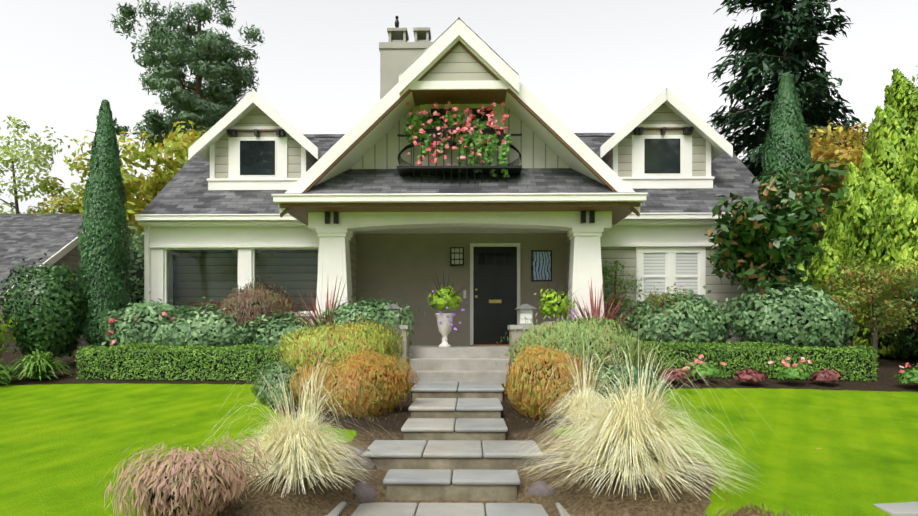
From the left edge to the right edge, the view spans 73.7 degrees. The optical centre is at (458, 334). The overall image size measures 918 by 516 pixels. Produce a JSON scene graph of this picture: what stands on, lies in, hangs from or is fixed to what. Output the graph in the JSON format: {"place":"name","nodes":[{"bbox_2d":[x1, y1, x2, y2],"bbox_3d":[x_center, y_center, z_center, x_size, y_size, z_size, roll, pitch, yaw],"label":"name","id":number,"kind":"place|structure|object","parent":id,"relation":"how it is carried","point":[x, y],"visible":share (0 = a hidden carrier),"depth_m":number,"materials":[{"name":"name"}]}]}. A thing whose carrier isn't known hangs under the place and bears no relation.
{"place":"outdoors","nodes":[
{"label":"outdoors","id":0,"kind":"place"},
{"bbox_2d":[0,340,917,515],"bbox_3d":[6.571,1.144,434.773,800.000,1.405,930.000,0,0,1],"label":"ground","id":1,"kind":"structure","parent":0,"point":[59,457],"depth_m":6.41,"materials":[{"name":"green plant"}]},
{"bbox_2d":[0,312,16,357],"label":"pale shrub","id":2,"kind":"object","parent":1,"relation":"on","point":[2,333],"visible":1,"depth_m":10.23,"materials":[{"name":"green plant"}]},
{"bbox_2d":[0,359,23,384],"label":"fern","id":3,"kind":"object","parent":1,"relation":"on","point":[3,371],"visible":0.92,"depth_m":9.50,"materials":[{"name":"green plant"}]},
{"bbox_2d":[3,349,73,379],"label":"fern","id":4,"kind":"object","parent":1,"relation":"on","point":[38,366],"visible":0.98,"depth_m":9.72,"materials":[{"name":"green plant"}]},
{"bbox_2d":[0,116,85,213],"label":"birch tree","id":5,"kind":"object","parent":1,"relation":"on","point":[35,161],"depth_m":23.87,"materials":[{"name":"green plant"}]},
{"bbox_2d":[0,253,91,369],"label":"laurel shrub","id":6,"kind":"object","parent":1,"relation":"on","point":[42,282],"depth_m":10.60,"materials":[{"name":"green plant"}]},
{"bbox_2d":[0,214,133,350],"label":"neighbour house","id":7,"kind":"structure","parent":1,"relation":"on","point":[29,238],"depth_m":20.21,"materials":[{"name":"grey"}]},
{"bbox_2d":[28,152,153,250],"bbox_3d":[-14.995,-3.264,26.036,7.015,8.036,6.737,0,0,1],"label":"yellow tree","id":8,"kind":"object","parent":1,"relation":"on","point":[76,208],"visible":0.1,"depth_m":24.37,"materials":[{"name":"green plant"}]},
{"bbox_2d":[76,99,134,351],"bbox_3d":[-6.564,-1.868,11.338,0.964,5.037,0.717,0,0,-21],"label":"cypress tree","id":9,"kind":"object","parent":1,"relation":"on","point":[109,150],"depth_m":11.18,"materials":[{"name":"green plant"}]},
{"bbox_2d":[76,221,178,320],"bbox_3d":[-6.997,-0.903,12.857,2.019,2.930,1.865,0,0,1],"label":"climbing vine","id":10,"kind":"object","parent":1,"relation":"on","point":[140,252],"depth_m":12.50,"materials":[{"name":"green plant"}]},
{"bbox_2d":[70,120,206,244],"bbox_3d":[-8.827,-3.192,21.214,8.064,7.893,6.774,0,0,1],"label":"yellow tree","id":11,"kind":"object","parent":1,"relation":"on","point":[150,190],"visible":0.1,"depth_m":19.04,"materials":[{"name":"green plant"}]},
{"bbox_2d":[91,291,191,351],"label":"hydrangea shrub","id":12,"kind":"object","parent":1,"relation":"on","point":[130,335],"depth_m":10.61,"materials":[{"name":"green plant"}]},
{"bbox_2d":[106,312,176,344],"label":"pink flowers","id":13,"kind":"object","parent":12,"relation":"on","point":[134,319],"visible":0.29,"depth_m":10.64,"materials":[{"name":"pink plant"}]},
{"bbox_2d":[96,0,264,152],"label":"pine tree","id":14,"kind":"object","parent":1,"relation":"on","point":[182,52],"depth_m":28.52,"materials":[{"name":"green plant"}]},
{"bbox_2d":[75,342,285,380],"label":"hedge","id":15,"kind":"object","parent":1,"relation":"on","point":[102,349],"depth_m":9.72,"materials":[{"name":"green plant"}]},
{"bbox_2d":[96,431,274,515],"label":"ornamental grass","id":16,"kind":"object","parent":1,"relation":"on","point":[187,462],"depth_m":4.26,"materials":[{"name":"brown plant"}]},
{"bbox_2d":[151,297,260,351],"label":"hydrangea shrub","id":17,"kind":"object","parent":1,"relation":"on","point":[228,335],"depth_m":10.36,"materials":[{"name":"green plant"}]},
{"bbox_2d":[206,276,312,341],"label":"shrub","id":18,"kind":"object","parent":1,"relation":"on","point":[259,293],"depth_m":10.72,"materials":[{"name":"brown plant"}]},
{"bbox_2d":[245,359,302,406],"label":"green shrub","id":19,"kind":"object","parent":1,"relation":"on","point":[263,396],"depth_m":8.18,"materials":[{"name":"green plant"}]},
{"bbox_2d":[237,305,313,351],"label":"hydrangea shrub","id":20,"kind":"object","parent":1,"relation":"on","point":[266,338],"depth_m":10.43,"materials":[{"name":"green plant"}]},
{"bbox_2d":[216,408,376,497],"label":"blond grass","id":21,"kind":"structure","parent":1,"relation":"on","point":[293,440],"depth_m":5.15,"materials":[{"name":"beige plant"}]},
{"bbox_2d":[250,441,338,485],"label":"ornamental grass","id":22,"kind":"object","parent":21,"relation":"attached to","point":[302,470],"depth_m":5.15,"materials":[{"name":"beige plant"}]},
{"bbox_2d":[197,351,404,480],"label":"blond grass plumes","id":23,"kind":"object","parent":21,"relation":"on","point":[299,410],"depth_m":5.25,"materials":[{"name":"beige plant"}]},
{"bbox_2d":[241,348,382,429],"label":"blond grass plumes","id":24,"kind":"object","parent":21,"relation":"on","point":[311,403],"depth_m":6.82,"materials":[{"name":"beige plant"}]},
{"bbox_2d":[286,349,345,410],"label":"shrub","id":25,"kind":"object","parent":1,"relation":"on","point":[309,374],"depth_m":7.87,"materials":[{"name":"yellow plant"}]},
{"bbox_2d":[282,277,375,333],"bbox_3d":[-2.118,-0.366,10.427,2.014,1.280,2.193,0,0,1],"label":"cordyline","id":26,"kind":"object","parent":1,"relation":"on","point":[326,317],"visible":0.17,"depth_m":10.17,"materials":[{"name":"red plant"}]},
{"bbox_2d":[268,313,418,376],"bbox_3d":[-1.708,0.264,8.869,2.154,1.247,2.116,0,0,1],"label":"shrub","id":27,"kind":"object","parent":1,"relation":"on","point":[379,339],"depth_m":8.52,"materials":[{"name":"green plant"}]},
{"bbox_2d":[307,292,425,345],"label":"porch shrub","id":28,"kind":"object","parent":1,"relation":"on","point":[350,308],"depth_m":10.09,"materials":[{"name":"green plant"}]},
{"bbox_2d":[318,345,430,419],"bbox_3d":[-1.151,0.604,7.931,1.611,1.056,1.269,0,0,1],"label":"heath shrub","id":29,"kind":"object","parent":1,"relation":"on","point":[393,392],"depth_m":7.56,"materials":[{"name":"orange plant"}]},
{"bbox_2d":[325,358,570,515],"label":"front steps","id":30,"kind":"structure","parent":1,"relation":"on","point":[449,426],"depth_m":6.14,"materials":[{"name":"stone"}]},
{"bbox_2d":[337,447,570,502],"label":"rocks","id":31,"kind":"object","parent":1,"relation":"on","point":[365,492],"visible":0.31,"depth_m":5.70,"materials":[{"name":"grey stone"}]},
{"bbox_2d":[308,211,611,374],"bbox_3d":[0.020,-0.512,11.424,5.500,3.317,2.900,0,0,1],"label":"porch","id":32,"kind":"object","parent":1,"relation":"on","point":[583,230],"visible":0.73,"depth_m":10.56,"materials":[{"name":"paint"}]},
{"bbox_2d":[382,304,402,324],"bbox_3d":[-1.107,-0.333,10.291,0.357,0.360,0.357,0,0,1],"label":"lantern","id":33,"kind":"object","parent":32,"relation":"on","point":[396,307],"visible":0.31,"depth_m":10.18,"materials":[{"name":"metal"}]},
{"bbox_2d":[435,313,453,346],"bbox_3d":[-0.250,-0.072,10.778,0.347,0.590,0.347,0,0,1],"label":"urn","id":34,"kind":"object","parent":32,"relation":"on","point":[444,327],"visible":1,"depth_m":10.68,"materials":[{"name":"stone"}]},
{"bbox_2d":[427,285,461,311],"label":"urn plant","id":35,"kind":"object","parent":34,"relation":"in","point":[444,301],"visible":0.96,"depth_m":10.63,"materials":[{"name":"green plant"}]},
{"bbox_2d":[423,271,469,299],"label":"urn spikes","id":36,"kind":"object","parent":35,"relation":"on","point":[444,286],"visible":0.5,"depth_m":10.69,"materials":[{"name":"green plant"}]},
{"bbox_2d":[432,290,466,330],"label":"purple flowers","id":37,"kind":"object","parent":34,"relation":"in","point":[454,314],"visible":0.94,"depth_m":10.61,"materials":[{"name":"purple plant"}]},
{"bbox_2d":[514,304,536,324],"bbox_3d":[1.112,-0.333,10.257,0.357,0.360,0.357,0,0,1],"label":"lantern","id":38,"kind":"object","parent":32,"relation":"on","point":[526,310],"visible":0.85,"depth_m":10.15,"materials":[{"name":"metal"}]},
{"bbox_3d":[1.623,0.416,10.299,0.416,1.262,0.416,0,0,1],"label":"urn","id":39,"kind":"object","parent":32,"relation":"on","visible":0},
{"bbox_2d":[534,289,574,317],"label":"urn plant","id":40,"kind":"object","parent":39,"relation":"in","point":[550,306],"visible":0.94,"depth_m":10.16,"materials":[{"name":"green plant"}]},
{"bbox_2d":[535,281,580,307],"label":"urn spikes","id":41,"kind":"object","parent":39,"relation":"in","point":[556,289],"visible":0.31,"depth_m":10.26,"materials":[{"name":"green plant"}]},
{"bbox_2d":[501,333,608,421],"bbox_3d":[1.214,0.556,7.791,1.420,1.145,1.384,0,0,1],"label":"heath shrub","id":42,"kind":"object","parent":1,"relation":"on","point":[516,375],"depth_m":7.42,"materials":[{"name":"yellow plant"}]},
{"bbox_2d":[544,385,614,429],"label":"blond grass","id":43,"kind":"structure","parent":1,"relation":"on","point":[580,398],"depth_m":6.68,"materials":[{"name":"beige plant"}]},
{"bbox_2d":[496,308,665,384],"bbox_3d":[1.852,0.233,8.844,2.680,1.272,1.931,0,0,1],"label":"shrub","id":44,"kind":"object","parent":1,"relation":"on","point":[546,334],"depth_m":8.41,"materials":[{"name":"green plant"}]},
{"bbox_2d":[514,333,654,405],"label":"blond grass plumes","id":45,"kind":"object","parent":1,"relation":"on","point":[584,377],"depth_m":7.04,"materials":[{"name":"beige plant"}]},
{"bbox_2d":[537,275,655,332],"bbox_3d":[2.226,-0.383,10.327,1.913,1.274,2.160,0,0,-24],"label":"cordyline","id":46,"kind":"object","parent":1,"relation":"on","point":[595,312],"visible":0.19,"depth_m":10.15,"materials":[{"name":"red plant"}]},
{"bbox_2d":[601,260,644,326],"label":"tall shrub","id":47,"kind":"object","parent":1,"relation":"on","point":[611,279],"depth_m":11.46,"materials":[{"name":"green plant"}]},
{"bbox_2d":[590,355,671,407],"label":"green shrub","id":48,"kind":"object","parent":1,"relation":"on","point":[614,372],"depth_m":7.79,"materials":[{"name":"green plant"}]},
{"bbox_2d":[510,383,762,501],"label":"blond grass","id":49,"kind":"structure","parent":1,"relation":"on","point":[617,431],"depth_m":4.98,"materials":[{"name":"beige plant"}]},
{"bbox_2d":[574,436,684,483],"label":"ornamental grass","id":50,"kind":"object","parent":49,"relation":"attached to","point":[601,450],"depth_m":5.08,"materials":[{"name":"beige plant"}]},
{"bbox_2d":[492,318,772,486],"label":"blond grass plumes","id":51,"kind":"object","parent":49,"relation":"on","point":[642,388],"depth_m":5.18,"materials":[{"name":"beige plant"}]},
{"bbox_2d":[632,282,694,348],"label":"airy shrub","id":52,"kind":"object","parent":1,"relation":"on","point":[655,297],"depth_m":10.58,"materials":[{"name":"plant"}]},
{"bbox_2d":[608,284,735,348],"bbox_3d":[3.847,-0.152,11.114,2.341,1.485,1.820,0,0,1],"label":"hydrangea shrub","id":53,"kind":"object","parent":1,"relation":"on","point":[710,329],"depth_m":10.55,"materials":[{"name":"green plant"}]},
{"bbox_2d":[656,368,691,381],"bbox_3d":[3.193,0.608,9.177,0.518,0.223,0.420,0,0,1],"label":"heuchera","id":54,"kind":"object","parent":1,"relation":"on","point":[675,374],"visible":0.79,"depth_m":9.08,"materials":[{"name":"pink plant"}]},
{"bbox_2d":[682,362,722,376],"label":"geranium","id":55,"kind":"object","parent":1,"relation":"on","point":[703,370],"visible":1,"depth_m":9.15,"materials":[{"name":"green plant"}]},
{"bbox_2d":[682,354,725,370],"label":"flowers","id":56,"kind":"object","parent":55,"relation":"attached to","point":[701,362],"visible":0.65,"depth_m":9.21,"materials":[{"name":"pink plant"}]},
{"bbox_2d":[733,367,768,382],"bbox_3d":[4.356,0.606,9.098,0.520,0.239,0.372,0,0,1],"label":"heuchera","id":57,"kind":"object","parent":1,"relation":"on","point":[753,376],"visible":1,"depth_m":9.02,"materials":[{"name":"pink plant"}]},
{"bbox_2d":[636,340,879,380],"bbox_3d":[4.716,0.444,9.780,3.691,0.704,0.680,0,0,1],"label":"hedge","id":58,"kind":"object","parent":1,"relation":"on","point":[748,345],"depth_m":9.58,"materials":[{"name":"green plant"}]},
{"bbox_2d":[706,499,811,515],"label":"heather shrub","id":59,"kind":"object","parent":1,"relation":"on","point":[753,512],"visible":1,"depth_m":4.05,"materials":[{"name":"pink plant"}]},
{"bbox_2d":[704,155,851,348],"bbox_3d":[5.449,-1.298,10.920,2.431,3.754,2.205,0,0,1],"label":"magnolia tree","id":60,"kind":"object","parent":1,"relation":"on","point":[743,232],"depth_m":10.47,"materials":[{"name":"green plant"}]},
{"bbox_2d":[758,72,815,276],"bbox_3d":[8.363,-3.034,15.562,1.617,7.361,1.421,0,0,1],"label":"cypress tree","id":61,"kind":"object","parent":1,"relation":"on","point":[786,105],"depth_m":15.40,"materials":[{"name":"green plant"}]},
{"bbox_2d":[706,0,868,228],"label":"douglas fir tree","id":62,"kind":"object","parent":1,"relation":"on","point":[809,29],"depth_m":27.22,"materials":[{"name":"green plant"}]},
{"bbox_2d":[717,270,860,348],"bbox_3d":[5.653,-0.241,10.780,2.784,1.770,1.657,0,0,1],"label":"hydrangea shrub","id":63,"kind":"object","parent":1,"relation":"on","point":[796,299],"depth_m":10.38,"materials":[{"name":"green plant"}]},
{"bbox_2d":[774,364,813,379],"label":"geranium","id":64,"kind":"object","parent":1,"relation":"on","point":[792,372],"visible":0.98,"depth_m":9.07,"materials":[{"name":"green plant"}]},
{"bbox_2d":[768,357,811,370],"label":"flowers","id":65,"kind":"object","parent":64,"relation":"attached to","point":[788,364],"visible":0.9,"depth_m":9.17,"materials":[{"name":"pink plant"}]},
{"bbox_2d":[767,120,868,220],"bbox_3d":[13.932,-3.563,22.469,4.133,8.631,4.688,0,0,1],"label":"autumn tree","id":66,"kind":"object","parent":1,"relation":"on","point":[827,149],"depth_m":21.73,"materials":[{"name":"yellow plant"}]},
{"bbox_2d":[808,368,844,382],"bbox_3d":[5.537,0.618,9.231,0.448,0.220,0.433,0,0,-28],"label":"heuchera","id":67,"kind":"object","parent":1,"relation":"on","point":[828,375],"visible":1,"depth_m":9.12,"materials":[{"name":"pink plant"}]},
{"bbox_2d":[796,65,917,358],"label":"golden cypress tree","id":68,"kind":"object","parent":1,"relation":"on","point":[876,219],"depth_m":13.32,"materials":[{"name":"green plant"}]},
{"bbox_2d":[816,258,917,367],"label":"japanese maple tree","id":69,"kind":"object","parent":1,"relation":"on","point":[863,300],"depth_m":10.62,"materials":[{"name":"green plant"}]},
{"bbox_2d":[855,273,917,362],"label":"shrub","id":70,"kind":"object","parent":1,"relation":"on","point":[908,339],"depth_m":11.22,"materials":[{"name":"green plant"}]},
{"bbox_2d":[874,502,917,515],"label":"stepping stone","id":71,"kind":"object","parent":1,"relation":"on","point":[903,509],"visible":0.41,"depth_m":4.57,"materials":[{"name":"grey stone"}]},
{"bbox_2d":[894,366,917,383],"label":"geranium","id":72,"kind":"object","parent":1,"relation":"on","point":[910,375],"visible":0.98,"depth_m":9.00,"materials":[{"name":"green plant"}]},
{"bbox_2d":[898,362,917,373],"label":"flowers","id":73,"kind":"object","parent":72,"relation":"attached to","point":[906,365],"visible":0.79,"depth_m":9.11,"materials":[{"name":"pink plant"}]},
{"bbox_2d":[0,0,917,231],"label":"sky","id":74,"kind":"structure","parent":0,"point":[595,65],"materials":[{"name":"white"}]},
{"bbox_2d":[149,225,775,348],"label":"house walls","id":75,"kind":"structure","parent":0,"point":[405,266],"depth_m":12.82,"materials":[{"name":"grey paint"}]},
{"bbox_2d":[165,247,705,312],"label":"house windows","id":76,"kind":"structure","parent":75,"relation":"in","point":[666,267],"depth_m":11.95,"materials":[{"name":"white wood"}]},
{"bbox_2d":[134,17,781,303],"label":"house roof","id":77,"kind":"structure","parent":75,"relation":"on","point":[330,180],"depth_m":10.52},
{"bbox_2d":[189,302,222,310],"bbox_3d":[-5.433,-0.238,12.868,0.890,0.930,0.720,0,0,1],"label":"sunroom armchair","id":78,"kind":"object","parent":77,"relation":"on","point":[191,304],"depth_m":13.02,"materials":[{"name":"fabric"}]},
{"bbox_2d":[188,91,322,190],"bbox_3d":[-4.143,-3.916,13.850,2.628,2.036,2.964,0,0,1],"label":"dormer","id":79,"kind":"object","parent":77,"relation":"on","point":[252,140],"visible":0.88,"depth_m":12.64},
{"bbox_2d":[379,27,432,99],"bbox_3d":[-1.179,-4.433,14.418,1.310,5.360,0.810,0,0,1],"label":"chimney","id":80,"kind":"object","parent":77,"relation":"on","point":[399,54],"visible":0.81,"depth_m":14.05,"materials":[{"name":"paint"}]},
{"bbox_2d":[395,16,398,27],"bbox_3d":[-1.455,-7.274,14.362,0.107,0.361,0.270,0,0,1],"label":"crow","id":81,"kind":"object","parent":80,"relation":"on","point":[396,22],"visible":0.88,"depth_m":14.29,"materials":[{"name":"black"}]},
{"bbox_2d":[397,128,521,183],"bbox_3d":[0.009,-3.061,10.685,2.200,0.984,0.694,0,0,1],"label":"balcony railing","id":82,"kind":"object","parent":77,"relation":"attached to","point":[451,170],"visible":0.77,"depth_m":10.47,"materials":[{"name":"black metal"}]},
{"bbox_2d":[403,101,512,176],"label":"flowers","id":83,"kind":"object","parent":82,"relation":"on","point":[425,118],"depth_m":10.45,"materials":[{"name":"plant"}]},
{"bbox_2d":[415,130,503,145],"bbox_3d":[0.008,-3.418,10.654,1.520,0.190,0.220,0,0,1],"label":"flower box","id":84,"kind":"object","parent":82,"relation":"in","point":[499,137],"visible":0.21,"depth_m":10.55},
{"bbox_2d":[350,44,569,168],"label":"gable wall","id":85,"kind":"structure","parent":77,"relation":"on","point":[460,77],"depth_m":10.97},
{"bbox_2d":[596,88,732,188],"bbox_3d":[4.176,-3.916,13.722,2.628,2.036,2.964,0,0,1],"label":"dormer","id":86,"kind":"object","parent":77,"relation":"on","point":[666,138],"visible":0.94,"depth_m":12.51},
{"bbox_2d":[470,243,519,344],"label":"front door","id":87,"kind":"structure","parent":75,"relation":"in","point":[494,285],"depth_m":12.79,"materials":[{"name":"paint"}]},
{"bbox_2d":[450,247,551,297],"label":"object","id":88,"kind":"object","parent":75,"relation":"attached to","point":[541,265],"visible":1,"depth_m":12.76,"materials":[{"name":"blue metal"}]}
]}

